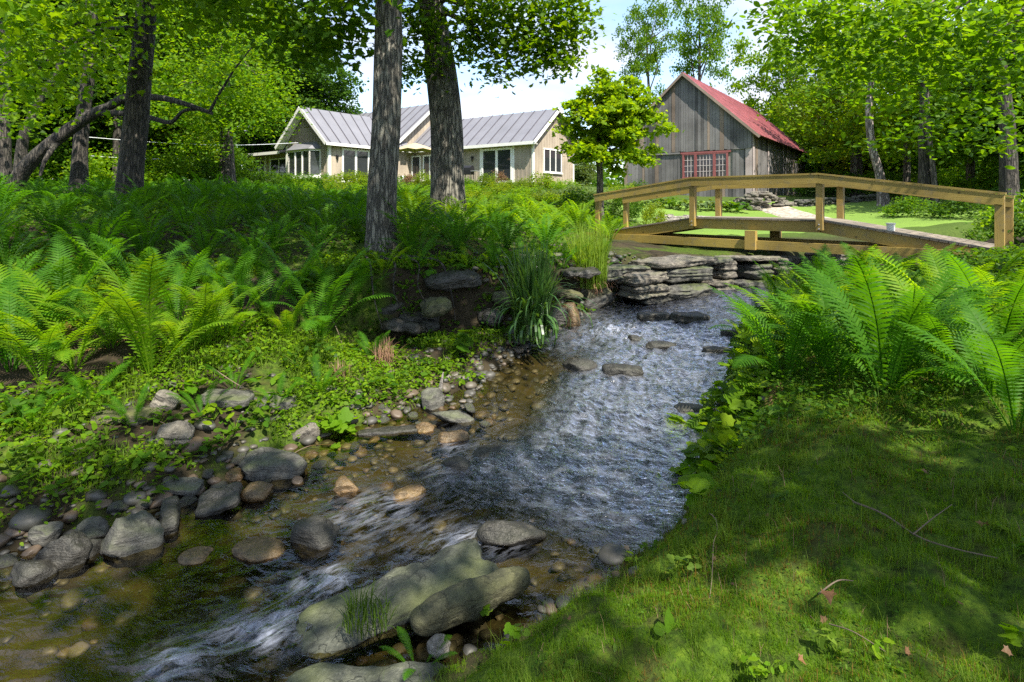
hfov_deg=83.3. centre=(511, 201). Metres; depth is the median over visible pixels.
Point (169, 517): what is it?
boulder
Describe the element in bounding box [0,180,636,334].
undergrowth
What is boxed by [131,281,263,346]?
fern
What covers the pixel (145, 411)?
boulder
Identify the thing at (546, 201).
fern
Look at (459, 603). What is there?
log boulder
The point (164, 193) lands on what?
fern
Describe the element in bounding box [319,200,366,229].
fern
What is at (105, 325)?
fern
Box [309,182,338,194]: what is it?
fern
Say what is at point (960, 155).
leafy tree
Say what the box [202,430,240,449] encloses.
weed
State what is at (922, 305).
fern
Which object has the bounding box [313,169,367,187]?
shrub
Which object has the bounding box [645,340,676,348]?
boulder
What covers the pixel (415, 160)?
window
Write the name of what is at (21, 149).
maple tree
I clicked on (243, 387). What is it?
twig
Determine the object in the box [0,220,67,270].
fern
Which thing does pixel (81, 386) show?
fern
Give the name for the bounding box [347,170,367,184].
shrub
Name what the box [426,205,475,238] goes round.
fern
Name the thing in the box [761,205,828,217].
gravel path
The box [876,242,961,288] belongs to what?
fern
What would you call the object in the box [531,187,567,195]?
shrub
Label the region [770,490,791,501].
weed
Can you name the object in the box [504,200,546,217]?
fern
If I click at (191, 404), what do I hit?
fern
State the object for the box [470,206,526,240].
fern
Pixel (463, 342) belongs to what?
leafy plant
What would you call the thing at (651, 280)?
stone wall
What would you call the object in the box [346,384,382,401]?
weed
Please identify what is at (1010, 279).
fern
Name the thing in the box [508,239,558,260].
fern
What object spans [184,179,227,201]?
fern
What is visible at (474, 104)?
sky
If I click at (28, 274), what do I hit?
fern
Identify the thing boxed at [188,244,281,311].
fern
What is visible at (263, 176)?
shrub
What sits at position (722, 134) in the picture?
barn
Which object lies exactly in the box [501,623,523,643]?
weed
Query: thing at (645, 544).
weed
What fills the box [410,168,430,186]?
shrub
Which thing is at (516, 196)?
shrub
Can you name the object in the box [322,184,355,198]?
fern
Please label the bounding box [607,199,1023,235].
lawn
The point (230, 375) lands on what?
fern
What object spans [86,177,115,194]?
fern
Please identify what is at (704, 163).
window
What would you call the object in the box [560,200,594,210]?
fern
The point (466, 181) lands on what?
shrub
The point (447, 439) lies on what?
boulder
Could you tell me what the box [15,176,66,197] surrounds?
fern
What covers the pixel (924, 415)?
weed
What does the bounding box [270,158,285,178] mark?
sliding door
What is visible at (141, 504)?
cobble
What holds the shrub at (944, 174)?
on the lawn at (861, 211)
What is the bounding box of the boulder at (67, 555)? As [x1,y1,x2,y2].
[35,531,92,578]
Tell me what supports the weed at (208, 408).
on the ground at (172, 602)
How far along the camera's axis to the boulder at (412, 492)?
4.49 m
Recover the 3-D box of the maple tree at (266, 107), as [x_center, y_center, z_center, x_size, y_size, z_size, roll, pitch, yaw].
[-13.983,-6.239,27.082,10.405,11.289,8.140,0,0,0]
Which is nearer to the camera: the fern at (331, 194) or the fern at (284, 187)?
the fern at (331, 194)
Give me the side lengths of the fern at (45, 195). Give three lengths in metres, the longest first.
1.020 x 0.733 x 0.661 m
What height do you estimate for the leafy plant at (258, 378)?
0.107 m
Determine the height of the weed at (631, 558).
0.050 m
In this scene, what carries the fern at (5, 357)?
on the ground at (172, 602)
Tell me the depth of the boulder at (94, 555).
3.90 m
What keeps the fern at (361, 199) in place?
on the ground at (172, 602)
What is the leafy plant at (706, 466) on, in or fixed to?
on the ground at (172, 602)
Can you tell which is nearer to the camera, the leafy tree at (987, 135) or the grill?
the leafy tree at (987, 135)
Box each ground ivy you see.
[294,227,608,348]
[708,242,1023,472]
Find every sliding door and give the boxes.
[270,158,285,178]
[342,148,369,181]
[481,147,512,181]
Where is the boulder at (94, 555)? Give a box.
[86,539,102,563]
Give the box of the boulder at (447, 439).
[437,430,468,447]
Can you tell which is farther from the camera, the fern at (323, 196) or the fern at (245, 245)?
the fern at (323, 196)
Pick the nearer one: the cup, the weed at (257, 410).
the weed at (257, 410)
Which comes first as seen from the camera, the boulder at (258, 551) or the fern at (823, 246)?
the boulder at (258, 551)
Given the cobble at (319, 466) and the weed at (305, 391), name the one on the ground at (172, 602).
the weed at (305, 391)
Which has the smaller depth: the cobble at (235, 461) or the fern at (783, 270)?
the cobble at (235, 461)
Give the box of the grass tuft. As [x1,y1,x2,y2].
[335,578,402,639]
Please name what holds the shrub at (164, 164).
on the ground at (172, 602)
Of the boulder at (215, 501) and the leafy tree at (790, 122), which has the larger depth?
the leafy tree at (790, 122)
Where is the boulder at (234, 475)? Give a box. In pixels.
[225,468,244,482]
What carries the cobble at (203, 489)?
in the stream water
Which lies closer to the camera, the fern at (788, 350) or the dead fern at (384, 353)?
the fern at (788, 350)
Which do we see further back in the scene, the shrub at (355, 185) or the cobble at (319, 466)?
the shrub at (355, 185)
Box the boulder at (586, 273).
[560,267,600,278]
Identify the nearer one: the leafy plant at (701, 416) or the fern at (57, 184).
the leafy plant at (701, 416)
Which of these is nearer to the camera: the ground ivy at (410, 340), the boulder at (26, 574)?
the boulder at (26, 574)
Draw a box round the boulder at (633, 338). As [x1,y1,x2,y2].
[628,335,641,341]
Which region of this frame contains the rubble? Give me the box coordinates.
[653,214,708,221]
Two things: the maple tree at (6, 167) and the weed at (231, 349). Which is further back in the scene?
the maple tree at (6, 167)
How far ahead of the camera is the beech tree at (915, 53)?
6.67 m
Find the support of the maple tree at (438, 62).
on the ground at (172, 602)
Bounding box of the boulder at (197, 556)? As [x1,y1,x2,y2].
[177,546,213,567]
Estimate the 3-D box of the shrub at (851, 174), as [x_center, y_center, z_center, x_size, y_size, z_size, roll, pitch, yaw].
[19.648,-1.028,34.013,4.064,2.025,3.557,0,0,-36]
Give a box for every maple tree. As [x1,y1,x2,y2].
[0,0,83,179]
[0,0,206,192]
[0,0,292,206]
[0,3,119,187]
[100,0,322,185]
[157,0,455,328]
[323,0,616,226]
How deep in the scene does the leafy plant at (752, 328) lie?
6.84 m
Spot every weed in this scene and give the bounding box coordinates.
[0,395,44,425]
[0,442,44,468]
[2,374,58,404]
[2,457,63,482]
[8,421,83,453]
[31,474,98,499]
[44,396,100,427]
[57,430,111,455]
[65,448,123,473]
[81,416,136,438]
[97,453,148,487]
[114,444,167,470]
[131,407,189,425]
[135,474,178,502]
[136,453,191,474]
[155,443,211,460]
[188,402,242,424]
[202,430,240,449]
[213,414,255,439]
[221,341,260,359]
[243,412,285,429]
[244,396,279,415]
[267,387,311,399]
[281,347,319,370]
[303,339,336,365]
[325,387,365,404]
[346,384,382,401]
[360,313,387,330]
[363,322,390,338]
[368,371,398,386]
[371,386,406,399]
[394,363,427,380]
[397,299,422,315]
[410,352,441,373]
[435,362,461,378]
[452,370,485,385]
[479,599,492,616]
[489,322,507,332]
[500,622,529,644]
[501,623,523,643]
[567,659,579,677]
[610,643,619,667]
[625,551,643,562]
[639,539,659,551]
[653,607,674,655]
[666,554,688,569]
[685,555,711,570]
[740,655,768,678]
[748,653,786,674]
[754,415,770,424]
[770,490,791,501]
[797,406,816,416]
[813,628,849,652]
[872,637,902,672]
[897,406,911,414]
[912,409,926,419]
[916,469,938,478]
[993,521,1014,532]
[998,622,1023,646]
[1006,442,1023,451]
[1011,537,1023,554]
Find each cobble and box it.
[0,532,12,547]
[0,553,17,568]
[4,527,25,537]
[19,505,38,511]
[20,545,42,559]
[63,510,77,522]
[95,499,112,509]
[106,500,129,513]
[135,497,152,508]
[148,491,172,508]
[180,496,196,508]
[195,486,205,495]
[202,469,213,478]
[207,477,221,484]
[225,463,234,468]
[230,456,242,465]
[237,452,246,458]
[263,478,271,482]
[283,443,297,450]
[291,476,303,486]
[306,452,318,460]
[311,460,328,473]
[334,453,348,461]
[350,442,359,450]
[362,411,373,416]
[367,436,379,444]
[378,404,389,409]
[378,417,389,424]
[390,409,403,419]
[402,389,418,398]
[408,412,418,420]
[438,406,447,411]
[464,403,474,413]
[479,421,490,428]
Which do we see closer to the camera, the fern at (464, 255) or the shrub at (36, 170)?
the fern at (464, 255)
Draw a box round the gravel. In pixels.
[0,238,767,681]
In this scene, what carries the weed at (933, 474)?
on the ground at (172, 602)
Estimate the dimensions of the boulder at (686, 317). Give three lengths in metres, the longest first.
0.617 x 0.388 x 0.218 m
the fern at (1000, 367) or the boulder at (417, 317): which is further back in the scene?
the boulder at (417, 317)
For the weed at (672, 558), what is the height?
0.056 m
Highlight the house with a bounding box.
[243,104,577,183]
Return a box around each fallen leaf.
[797,653,805,664]
[820,588,836,604]
[820,615,826,622]
[904,646,910,654]
[976,520,988,526]
[1001,645,1011,655]
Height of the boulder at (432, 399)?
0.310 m
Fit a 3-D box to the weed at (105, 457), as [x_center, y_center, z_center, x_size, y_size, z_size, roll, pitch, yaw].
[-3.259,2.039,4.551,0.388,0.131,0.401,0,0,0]
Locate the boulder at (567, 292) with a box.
[553,289,582,299]
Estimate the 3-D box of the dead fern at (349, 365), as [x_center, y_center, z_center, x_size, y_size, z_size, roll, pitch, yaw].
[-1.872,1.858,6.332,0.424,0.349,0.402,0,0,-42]
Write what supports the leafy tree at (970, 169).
on the ground at (172, 602)
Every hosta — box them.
[634,197,666,206]
[655,196,688,208]
[674,198,712,210]
[698,198,730,210]
[712,198,752,211]
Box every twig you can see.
[213,369,287,392]
[295,444,340,452]
[688,506,717,597]
[818,579,852,594]
[829,623,883,650]
[843,492,996,557]
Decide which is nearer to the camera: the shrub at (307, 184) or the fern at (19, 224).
the fern at (19, 224)
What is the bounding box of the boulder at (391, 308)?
[380,302,404,314]
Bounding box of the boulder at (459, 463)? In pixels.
[441,456,470,470]
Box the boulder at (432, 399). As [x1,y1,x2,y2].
[421,387,444,412]
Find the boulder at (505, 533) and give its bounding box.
[476,520,545,545]
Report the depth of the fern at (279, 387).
5.71 m
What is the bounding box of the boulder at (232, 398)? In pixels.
[200,388,253,408]
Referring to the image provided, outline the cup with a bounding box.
[886,223,895,230]
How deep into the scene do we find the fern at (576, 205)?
18.63 m
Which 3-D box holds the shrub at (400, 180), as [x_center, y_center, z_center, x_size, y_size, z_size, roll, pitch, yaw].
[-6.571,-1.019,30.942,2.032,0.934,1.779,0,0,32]
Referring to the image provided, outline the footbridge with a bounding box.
[587,173,1014,256]
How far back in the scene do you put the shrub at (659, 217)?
18.86 m
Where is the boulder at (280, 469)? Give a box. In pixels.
[238,447,306,489]
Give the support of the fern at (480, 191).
on the ground at (172, 602)
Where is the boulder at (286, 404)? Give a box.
[256,393,295,410]
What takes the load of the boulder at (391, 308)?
on the ground at (172, 602)
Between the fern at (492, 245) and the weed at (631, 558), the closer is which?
the weed at (631, 558)
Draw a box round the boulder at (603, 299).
[581,292,614,311]
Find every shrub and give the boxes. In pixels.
[12,138,112,184]
[12,143,68,184]
[57,145,160,190]
[102,140,165,178]
[113,150,212,183]
[148,143,225,184]
[181,149,258,183]
[212,139,272,177]
[236,164,264,182]
[238,168,286,182]
[267,177,292,186]
[272,171,314,183]
[288,179,317,190]
[302,171,338,184]
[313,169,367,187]
[313,180,347,190]
[341,182,366,192]
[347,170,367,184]
[397,174,406,184]
[397,182,421,191]
[401,174,422,184]
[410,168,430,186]
[464,176,477,186]
[464,183,481,193]
[465,188,496,203]
[474,171,503,187]
[478,180,514,193]
[491,169,510,183]
[494,190,538,203]
[505,177,532,189]
[506,184,544,195]
[519,190,559,203]
[524,170,564,189]
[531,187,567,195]
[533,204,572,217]
[541,191,576,203]
[545,178,583,190]
[548,187,609,212]
[553,180,595,200]
[603,181,639,203]
[607,198,645,220]
[624,179,647,186]
[636,198,667,223]
[782,187,856,196]
[811,168,875,196]
[831,169,902,196]
[870,195,950,218]
[885,169,951,197]
[910,199,993,220]
[914,161,980,189]
[941,161,1020,192]
[955,193,1023,234]
[962,221,1023,241]
[973,171,1023,207]
[975,161,1023,178]
[979,188,1023,244]
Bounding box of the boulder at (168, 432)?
[154,420,194,446]
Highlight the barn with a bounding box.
[624,72,807,196]
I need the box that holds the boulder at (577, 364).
[562,358,597,370]
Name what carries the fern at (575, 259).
on the ground at (172, 602)
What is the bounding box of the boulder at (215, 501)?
[194,481,242,519]
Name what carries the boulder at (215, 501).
in the stream water
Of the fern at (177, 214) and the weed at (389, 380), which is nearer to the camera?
the weed at (389, 380)
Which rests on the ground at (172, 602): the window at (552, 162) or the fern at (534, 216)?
the fern at (534, 216)
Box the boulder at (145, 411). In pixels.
[90,405,163,424]
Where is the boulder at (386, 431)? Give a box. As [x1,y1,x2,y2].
[357,425,417,438]
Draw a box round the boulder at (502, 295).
[491,290,511,306]
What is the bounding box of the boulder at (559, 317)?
[549,305,567,326]
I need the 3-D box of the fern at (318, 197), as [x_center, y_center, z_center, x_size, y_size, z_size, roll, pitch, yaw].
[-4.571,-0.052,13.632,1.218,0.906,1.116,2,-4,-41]
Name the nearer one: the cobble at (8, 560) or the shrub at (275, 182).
the cobble at (8, 560)
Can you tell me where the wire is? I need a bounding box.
[89,137,297,144]
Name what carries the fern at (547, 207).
on the ground at (172, 602)
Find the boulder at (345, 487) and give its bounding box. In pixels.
[333,475,360,498]
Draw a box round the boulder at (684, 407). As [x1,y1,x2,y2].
[674,403,702,412]
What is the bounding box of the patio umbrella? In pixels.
[399,143,430,179]
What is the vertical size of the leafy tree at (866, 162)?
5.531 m
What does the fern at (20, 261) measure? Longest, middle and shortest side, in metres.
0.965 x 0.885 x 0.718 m
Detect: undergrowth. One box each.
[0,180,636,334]
[0,240,516,545]
[475,343,1023,681]
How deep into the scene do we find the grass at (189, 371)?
5.69 m
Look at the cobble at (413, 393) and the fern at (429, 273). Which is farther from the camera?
the fern at (429, 273)
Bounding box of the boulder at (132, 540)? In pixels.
[99,510,164,568]
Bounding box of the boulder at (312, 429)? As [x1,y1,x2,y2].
[292,422,320,441]
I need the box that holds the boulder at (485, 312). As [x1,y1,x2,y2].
[477,307,502,326]
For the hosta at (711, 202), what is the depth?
26.15 m
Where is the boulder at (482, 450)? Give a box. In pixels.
[473,444,502,456]
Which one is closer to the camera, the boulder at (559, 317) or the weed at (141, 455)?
the weed at (141, 455)
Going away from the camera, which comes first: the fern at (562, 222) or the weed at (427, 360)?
the weed at (427, 360)
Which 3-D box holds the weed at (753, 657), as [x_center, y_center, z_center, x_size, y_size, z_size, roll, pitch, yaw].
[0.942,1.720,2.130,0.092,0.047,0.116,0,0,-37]
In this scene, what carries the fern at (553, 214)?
on the ground at (172, 602)
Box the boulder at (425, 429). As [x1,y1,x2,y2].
[415,422,434,436]
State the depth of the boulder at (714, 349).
7.62 m
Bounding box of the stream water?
[151,280,799,672]
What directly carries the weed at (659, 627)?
on the ground at (172, 602)
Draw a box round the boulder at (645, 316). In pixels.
[636,311,669,321]
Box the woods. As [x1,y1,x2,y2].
[209,107,797,187]
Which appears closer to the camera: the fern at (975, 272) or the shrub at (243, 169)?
the fern at (975, 272)
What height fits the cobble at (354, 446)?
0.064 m
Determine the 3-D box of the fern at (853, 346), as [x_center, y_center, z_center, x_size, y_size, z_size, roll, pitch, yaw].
[3.387,1.204,5.671,1.674,1.298,1.387,0,0,0]
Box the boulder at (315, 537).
[290,515,342,560]
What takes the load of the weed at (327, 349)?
on the ground at (172, 602)
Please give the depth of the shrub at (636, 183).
29.86 m
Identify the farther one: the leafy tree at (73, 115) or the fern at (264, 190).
the leafy tree at (73, 115)
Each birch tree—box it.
[827,24,900,205]
[870,32,966,203]
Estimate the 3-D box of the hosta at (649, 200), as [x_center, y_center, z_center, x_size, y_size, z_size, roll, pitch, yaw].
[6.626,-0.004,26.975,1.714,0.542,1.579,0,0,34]
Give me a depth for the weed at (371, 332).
7.87 m
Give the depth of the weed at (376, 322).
7.88 m
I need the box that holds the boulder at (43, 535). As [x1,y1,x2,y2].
[28,521,63,546]
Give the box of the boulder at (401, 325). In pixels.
[380,317,440,335]
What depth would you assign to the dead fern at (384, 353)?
6.81 m
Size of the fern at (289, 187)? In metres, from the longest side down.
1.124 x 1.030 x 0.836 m
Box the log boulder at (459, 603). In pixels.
[409,566,529,636]
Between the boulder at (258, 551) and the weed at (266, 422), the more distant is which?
the weed at (266, 422)
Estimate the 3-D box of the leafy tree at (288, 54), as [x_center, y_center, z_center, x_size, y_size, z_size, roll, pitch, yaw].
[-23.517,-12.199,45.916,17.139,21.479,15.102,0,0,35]
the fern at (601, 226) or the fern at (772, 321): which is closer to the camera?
the fern at (772, 321)
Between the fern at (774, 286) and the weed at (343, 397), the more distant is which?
the fern at (774, 286)
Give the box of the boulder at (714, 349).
[702,346,731,353]
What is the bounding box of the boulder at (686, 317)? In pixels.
[669,311,709,323]
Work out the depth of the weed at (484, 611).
3.17 m
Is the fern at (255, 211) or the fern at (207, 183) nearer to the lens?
the fern at (255, 211)
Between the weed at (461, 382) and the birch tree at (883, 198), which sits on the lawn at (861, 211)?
the birch tree at (883, 198)
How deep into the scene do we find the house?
38.77 m
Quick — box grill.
[464,165,476,178]
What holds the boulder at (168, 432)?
on the ground at (172, 602)
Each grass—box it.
[0,249,515,524]
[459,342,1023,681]
[561,218,617,306]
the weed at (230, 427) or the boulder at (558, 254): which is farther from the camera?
the boulder at (558, 254)
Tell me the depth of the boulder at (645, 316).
9.19 m
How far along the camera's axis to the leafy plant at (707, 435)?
4.99 m
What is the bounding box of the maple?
[549,64,684,220]
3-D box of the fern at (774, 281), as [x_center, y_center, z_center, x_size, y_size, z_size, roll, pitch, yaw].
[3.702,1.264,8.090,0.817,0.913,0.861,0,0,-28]
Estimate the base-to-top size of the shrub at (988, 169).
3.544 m
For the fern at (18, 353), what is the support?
on the ground at (172, 602)
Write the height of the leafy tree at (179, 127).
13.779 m
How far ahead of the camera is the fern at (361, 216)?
10.23 m
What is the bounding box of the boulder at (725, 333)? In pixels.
[720,330,737,335]
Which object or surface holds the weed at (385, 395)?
on the ground at (172, 602)
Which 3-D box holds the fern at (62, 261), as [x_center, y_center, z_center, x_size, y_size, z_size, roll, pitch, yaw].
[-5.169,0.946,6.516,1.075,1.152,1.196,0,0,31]
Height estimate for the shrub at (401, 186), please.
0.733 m
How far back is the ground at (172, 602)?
3.71 m
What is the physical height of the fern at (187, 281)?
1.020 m
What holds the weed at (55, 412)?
on the ground at (172, 602)
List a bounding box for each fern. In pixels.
[0,172,27,196]
[0,183,37,212]
[0,185,19,201]
[0,196,35,236]
[0,199,17,210]
[0,212,33,244]
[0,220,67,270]
[0,244,54,305]
[0,250,50,284]
[0,262,110,371]
[0,264,70,351]
[0,266,136,370]
[0,285,87,342]
[0,313,126,383]
[0,382,81,427]
[3,193,98,231]
[3,232,124,335]
[9,183,65,204]
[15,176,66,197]
[20,192,84,217]
[20,206,109,245]
[21,240,123,299]
[24,264,191,343]
[31,178,66,196]
[31,271,178,362]
[40,210,147,278]
[43,191,89,207]
[44,178,68,192]
[46,175,68,191]
[46,203,137,251]
[48,179,92,200]
[49,357,134,403]
[66,244,240,377]
[67,186,108,210]
[70,188,139,222]
[74,177,114,201]
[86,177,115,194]
[87,187,171,234]
[89,175,113,189]
[90,232,218,309]
[98,215,179,260]
[99,383,167,427]
[101,185,152,214]
[109,286,250,358]
[114,247,196,289]
[116,173,167,206]
[116,204,177,239]
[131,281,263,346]
[132,247,224,323]
[144,183,167,200]
[146,184,176,199]
[154,194,213,218]
[156,195,214,234]
[157,218,238,261]
[159,173,199,200]
[165,173,181,186]
[166,377,232,418]
[169,241,267,299]
[174,180,220,207]
[177,172,231,205]
[182,197,253,236]
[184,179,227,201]
[184,280,271,340]
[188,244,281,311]
[202,173,234,199]
[202,351,265,388]
[209,221,294,265]
[210,180,269,221]
[211,183,241,203]
[218,254,304,316]
[221,175,258,192]
[223,194,271,229]
[229,186,270,210]
[234,181,270,201]
[237,183,270,194]
[237,237,328,299]
[239,178,268,195]
[241,178,267,190]
[244,214,305,251]
[246,203,296,238]
[252,371,299,410]
[258,186,287,211]
[258,293,320,338]
[259,178,297,200]
[267,188,322,222]
[267,244,389,339]
[274,178,310,196]
[279,179,309,201]
[285,185,310,202]
[287,237,373,295]
[290,199,335,227]
[290,354,347,392]
[291,179,336,212]
[293,212,346,252]
[299,203,358,238]
[307,182,348,209]
[308,257,396,314]
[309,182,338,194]
[316,188,356,216]
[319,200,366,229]
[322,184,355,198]
[323,184,367,225]
[323,358,355,384]
[340,189,366,208]
[345,188,366,200]
[348,331,393,360]
[354,202,405,224]
[357,242,408,275]
[358,337,407,368]
[364,195,441,253]
[379,233,445,271]
[379,626,457,680]
[380,212,447,264]
[397,182,427,205]
[397,186,424,211]
[397,190,438,221]
[397,191,428,224]
[405,188,429,218]
[409,185,428,192]
[410,254,465,275]
[420,195,467,220]
[422,211,489,253]
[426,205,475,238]
[428,209,477,257]
[434,196,486,226]
[440,242,493,270]
[457,227,525,272]
[460,207,501,240]
[464,192,518,230]
[467,189,487,215]
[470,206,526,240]
[473,190,496,203]
[482,216,535,249]
[489,235,545,265]
[492,191,528,221]
[501,193,523,202]
[504,195,559,237]
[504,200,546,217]
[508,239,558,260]
[519,207,561,241]
[524,193,559,211]
[525,213,577,249]
[532,197,559,207]
[535,242,586,267]
[536,214,570,236]
[538,199,571,218]
[539,209,566,225]
[541,241,574,271]
[545,201,582,230]
[558,199,608,235]
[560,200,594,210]
[565,198,594,218]
[570,248,590,266]
[584,212,603,230]
[586,217,617,237]
[589,238,633,264]
[592,211,629,241]
[707,285,864,406]
[709,288,796,346]
[717,317,767,334]
[723,279,793,319]
[726,271,848,332]
[742,263,809,303]
[747,257,918,368]
[750,273,918,382]
[753,260,843,312]
[768,259,845,309]
[770,258,822,289]
[770,267,943,359]
[776,269,895,334]
[783,255,1010,395]
[787,244,916,299]
[792,249,882,286]
[794,244,852,278]
[804,247,945,327]
[827,263,1003,375]
[837,253,950,308]
[838,246,927,289]
[839,242,889,269]
[866,244,1023,342]
[866,246,1023,359]
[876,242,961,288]
[878,257,993,299]
[878,312,1023,386]
[881,272,1005,324]
[895,297,1023,431]
[896,292,1023,395]
[920,251,1023,329]
[930,249,1023,365]
[957,266,1023,335]
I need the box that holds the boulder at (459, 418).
[432,410,473,427]
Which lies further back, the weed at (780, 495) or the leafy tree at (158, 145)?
the leafy tree at (158, 145)
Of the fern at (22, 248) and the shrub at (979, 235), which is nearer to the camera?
the fern at (22, 248)
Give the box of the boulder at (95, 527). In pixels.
[75,516,108,538]
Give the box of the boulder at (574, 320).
[563,302,580,326]
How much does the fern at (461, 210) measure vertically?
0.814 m
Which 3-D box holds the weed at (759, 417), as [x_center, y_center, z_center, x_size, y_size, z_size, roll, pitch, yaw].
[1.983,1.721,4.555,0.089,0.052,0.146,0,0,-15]
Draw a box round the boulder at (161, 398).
[149,389,180,411]
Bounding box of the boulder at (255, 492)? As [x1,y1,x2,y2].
[240,481,273,503]
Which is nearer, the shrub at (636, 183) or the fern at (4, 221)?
the fern at (4, 221)
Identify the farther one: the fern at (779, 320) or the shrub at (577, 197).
the shrub at (577, 197)
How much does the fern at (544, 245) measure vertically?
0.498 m
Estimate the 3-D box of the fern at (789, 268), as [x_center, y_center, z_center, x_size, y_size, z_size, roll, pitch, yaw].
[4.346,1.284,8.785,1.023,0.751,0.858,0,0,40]
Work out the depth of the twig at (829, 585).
2.47 m
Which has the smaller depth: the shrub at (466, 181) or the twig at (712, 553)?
the twig at (712, 553)
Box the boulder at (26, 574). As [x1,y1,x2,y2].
[10,559,58,588]
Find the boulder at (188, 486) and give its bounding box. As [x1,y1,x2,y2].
[161,477,203,495]
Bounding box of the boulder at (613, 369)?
[602,363,643,376]
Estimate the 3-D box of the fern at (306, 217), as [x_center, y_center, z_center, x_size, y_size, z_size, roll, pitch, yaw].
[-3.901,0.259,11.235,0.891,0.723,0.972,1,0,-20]
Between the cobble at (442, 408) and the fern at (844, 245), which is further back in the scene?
the fern at (844, 245)
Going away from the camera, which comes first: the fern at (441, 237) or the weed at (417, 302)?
the weed at (417, 302)
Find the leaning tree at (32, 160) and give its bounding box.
[6,38,273,200]
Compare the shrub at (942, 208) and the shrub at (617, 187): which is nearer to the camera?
the shrub at (942, 208)
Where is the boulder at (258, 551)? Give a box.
[231,536,285,565]
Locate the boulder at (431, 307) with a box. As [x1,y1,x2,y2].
[420,296,451,317]
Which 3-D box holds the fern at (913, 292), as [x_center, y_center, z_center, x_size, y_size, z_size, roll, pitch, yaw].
[3.482,1.065,5.133,1.345,0.959,1.559,0,0,43]
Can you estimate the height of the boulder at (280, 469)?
0.261 m
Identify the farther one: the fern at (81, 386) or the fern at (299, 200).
the fern at (299, 200)
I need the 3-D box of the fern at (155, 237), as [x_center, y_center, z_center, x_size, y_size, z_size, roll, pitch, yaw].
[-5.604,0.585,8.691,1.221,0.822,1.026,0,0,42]
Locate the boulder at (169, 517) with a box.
[159,496,180,540]
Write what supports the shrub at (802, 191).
on the ground at (172, 602)
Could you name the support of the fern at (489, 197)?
on the ground at (172, 602)
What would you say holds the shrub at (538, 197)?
on the ground at (172, 602)
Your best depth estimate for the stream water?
5.29 m
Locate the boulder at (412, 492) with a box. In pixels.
[392,483,426,503]
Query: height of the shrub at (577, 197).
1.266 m
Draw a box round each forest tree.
[832,69,864,195]
[873,20,963,208]
[953,0,1023,212]
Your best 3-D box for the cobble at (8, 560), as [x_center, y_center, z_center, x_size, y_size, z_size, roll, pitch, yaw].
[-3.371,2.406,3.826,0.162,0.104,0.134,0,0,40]
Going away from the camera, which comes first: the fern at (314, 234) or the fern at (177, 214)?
the fern at (314, 234)
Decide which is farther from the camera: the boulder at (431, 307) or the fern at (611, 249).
the fern at (611, 249)
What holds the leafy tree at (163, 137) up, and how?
on the ground at (172, 602)
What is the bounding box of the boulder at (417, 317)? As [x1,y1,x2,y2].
[398,311,439,321]
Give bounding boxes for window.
[248,160,264,173]
[286,142,321,178]
[411,155,420,180]
[423,155,430,180]
[543,148,561,173]
[681,150,730,178]
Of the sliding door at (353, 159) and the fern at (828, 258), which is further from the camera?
the sliding door at (353, 159)
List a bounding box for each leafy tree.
[11,0,125,152]
[13,45,101,175]
[18,0,215,180]
[19,1,164,180]
[23,75,163,175]
[40,81,112,177]
[55,1,245,178]
[112,75,207,163]
[145,111,219,174]
[163,1,292,151]
[187,0,325,120]
[233,114,290,153]
[250,6,347,130]
[273,37,369,123]
[574,161,604,186]
[611,0,681,105]
[667,0,736,86]
[724,30,820,132]
[755,25,939,195]
[756,0,875,147]
[759,101,822,164]
[770,118,808,154]
[776,72,850,192]
[787,120,849,193]
[790,0,983,198]
[812,130,914,193]
[820,0,975,176]
[836,0,1019,202]
[847,90,992,186]
[905,36,1023,190]
[914,0,1015,95]
[937,0,1023,176]
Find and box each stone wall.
[607,252,852,304]
[714,191,807,210]
[793,194,890,206]
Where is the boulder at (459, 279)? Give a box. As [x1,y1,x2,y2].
[424,269,481,291]
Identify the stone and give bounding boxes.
[427,633,450,658]
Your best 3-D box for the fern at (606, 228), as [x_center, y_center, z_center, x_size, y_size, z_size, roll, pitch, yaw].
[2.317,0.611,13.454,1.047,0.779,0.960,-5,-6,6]
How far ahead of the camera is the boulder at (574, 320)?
8.99 m
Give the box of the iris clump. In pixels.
[474,238,597,347]
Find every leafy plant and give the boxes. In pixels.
[177,375,208,395]
[241,375,262,385]
[264,371,285,384]
[307,407,358,437]
[327,442,340,453]
[454,330,473,355]
[666,409,715,430]
[668,457,715,474]
[671,472,716,509]
[677,460,720,488]
[681,439,727,465]
[686,431,717,461]
[696,430,745,463]
[698,411,733,433]
[699,380,723,407]
[699,390,737,416]
[712,413,754,437]
[713,374,734,390]
[717,359,750,378]
[717,394,757,423]
[724,331,760,363]
[727,365,777,393]
[728,372,771,398]
[734,353,782,376]
[739,319,775,338]
[750,331,784,355]
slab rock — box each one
[287,661,446,681]
[291,539,497,661]
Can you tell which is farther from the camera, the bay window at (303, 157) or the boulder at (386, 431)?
the bay window at (303, 157)
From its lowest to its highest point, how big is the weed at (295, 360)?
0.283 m
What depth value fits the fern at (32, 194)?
13.12 m
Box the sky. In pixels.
[237,0,996,183]
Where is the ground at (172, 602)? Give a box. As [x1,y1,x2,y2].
[0,180,1023,681]
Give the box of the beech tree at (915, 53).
[707,0,1023,168]

